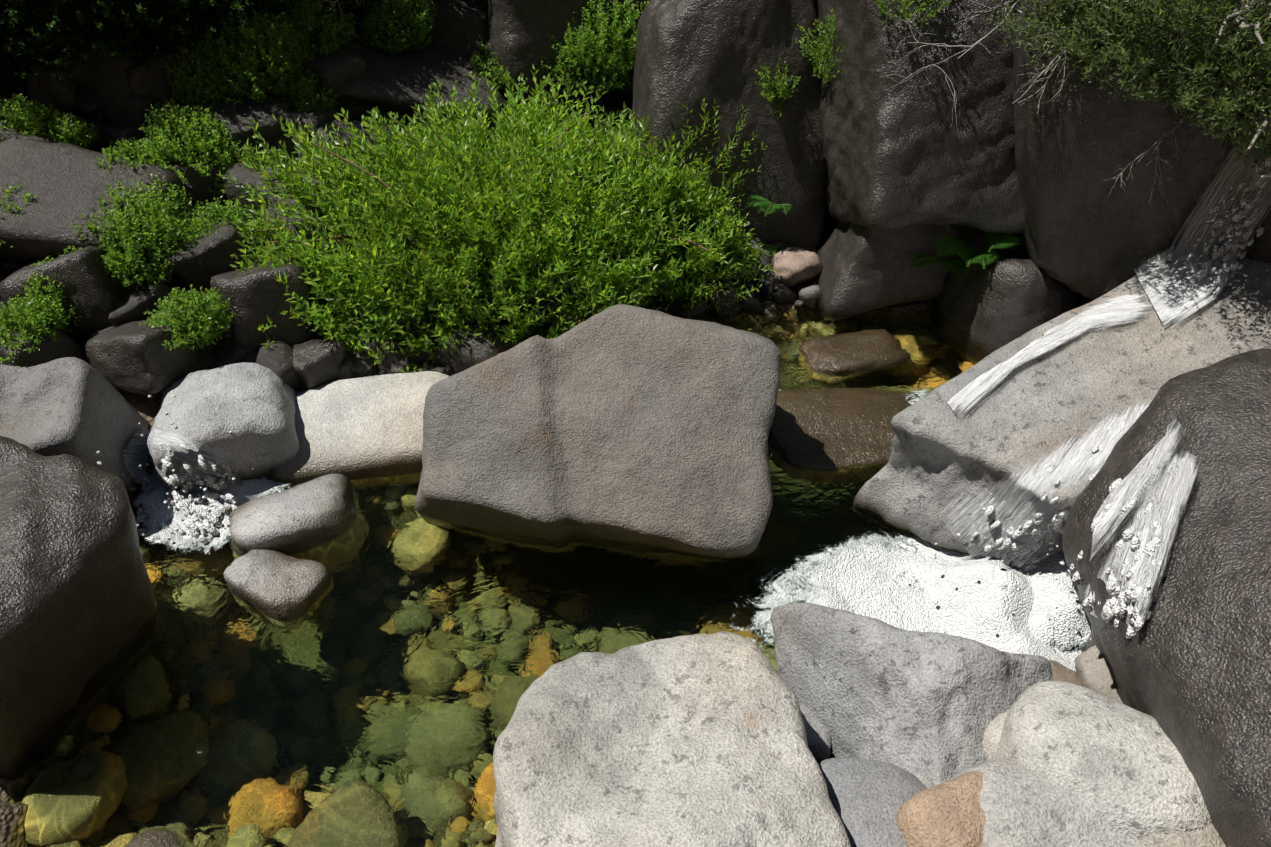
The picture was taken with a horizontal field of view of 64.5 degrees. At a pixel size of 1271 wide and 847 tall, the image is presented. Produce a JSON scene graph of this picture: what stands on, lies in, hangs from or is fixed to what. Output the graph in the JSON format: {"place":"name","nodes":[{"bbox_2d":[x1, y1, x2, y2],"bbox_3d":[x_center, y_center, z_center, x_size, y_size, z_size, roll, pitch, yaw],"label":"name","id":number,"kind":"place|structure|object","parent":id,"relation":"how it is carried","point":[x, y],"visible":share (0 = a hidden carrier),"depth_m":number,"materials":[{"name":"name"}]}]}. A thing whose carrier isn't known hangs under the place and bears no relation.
{"place":"outdoors","nodes":[
{"label":"outdoors","id":0,"kind":"place"},
{"bbox_2d":[3,306,978,846],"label":"water pool","id":1,"kind":"structure","parent":0,"point":[385,680],"depth_m":4.65,"materials":[{"name":"liquid"}]},
{"bbox_2d":[96,154,1270,671],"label":"foam","id":2,"kind":"object","parent":1,"relation":"on","point":[918,584],"visible":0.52,"depth_m":4.84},
{"bbox_2d":[0,5,1092,846],"bbox_3d":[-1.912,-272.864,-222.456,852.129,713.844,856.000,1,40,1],"label":"terrain","id":3,"kind":"structure","parent":0,"point":[144,407],"depth_m":5.75,"materials":[{"name":"soil"}]},
{"bbox_2d":[0,0,1270,846],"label":"boulders","id":4,"kind":"object","parent":3,"relation":"on","point":[642,429],"visible":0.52,"depth_m":4.84,"materials":[{"name":"grey stone"}]},
{"bbox_2d":[0,0,1270,846],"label":"rocks","id":5,"kind":"object","parent":3,"relation":"on","point":[984,150],"visible":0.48,"depth_m":5.73,"materials":[{"name":"grey stone"}]},
{"bbox_2d":[0,0,1270,372],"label":"shrubs","id":6,"kind":"object","parent":3,"relation":"on","point":[598,242],"visible":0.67,"depth_m":6.05,"materials":[{"name":"green plant"}]},
{"bbox_2d":[2,0,1270,322],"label":"twigs","id":7,"kind":"object","parent":3,"relation":"on","point":[1238,14],"visible":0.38,"depth_m":5.01,"materials":[{"name":"brown wood"}]},
{"bbox_2d":[121,112,1270,632],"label":"waterfall sheets","id":8,"kind":"object","parent":3,"relation":"on","point":[1173,290],"visible":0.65,"depth_m":4.83,"materials":[{"name":"liquid"}]}
]}

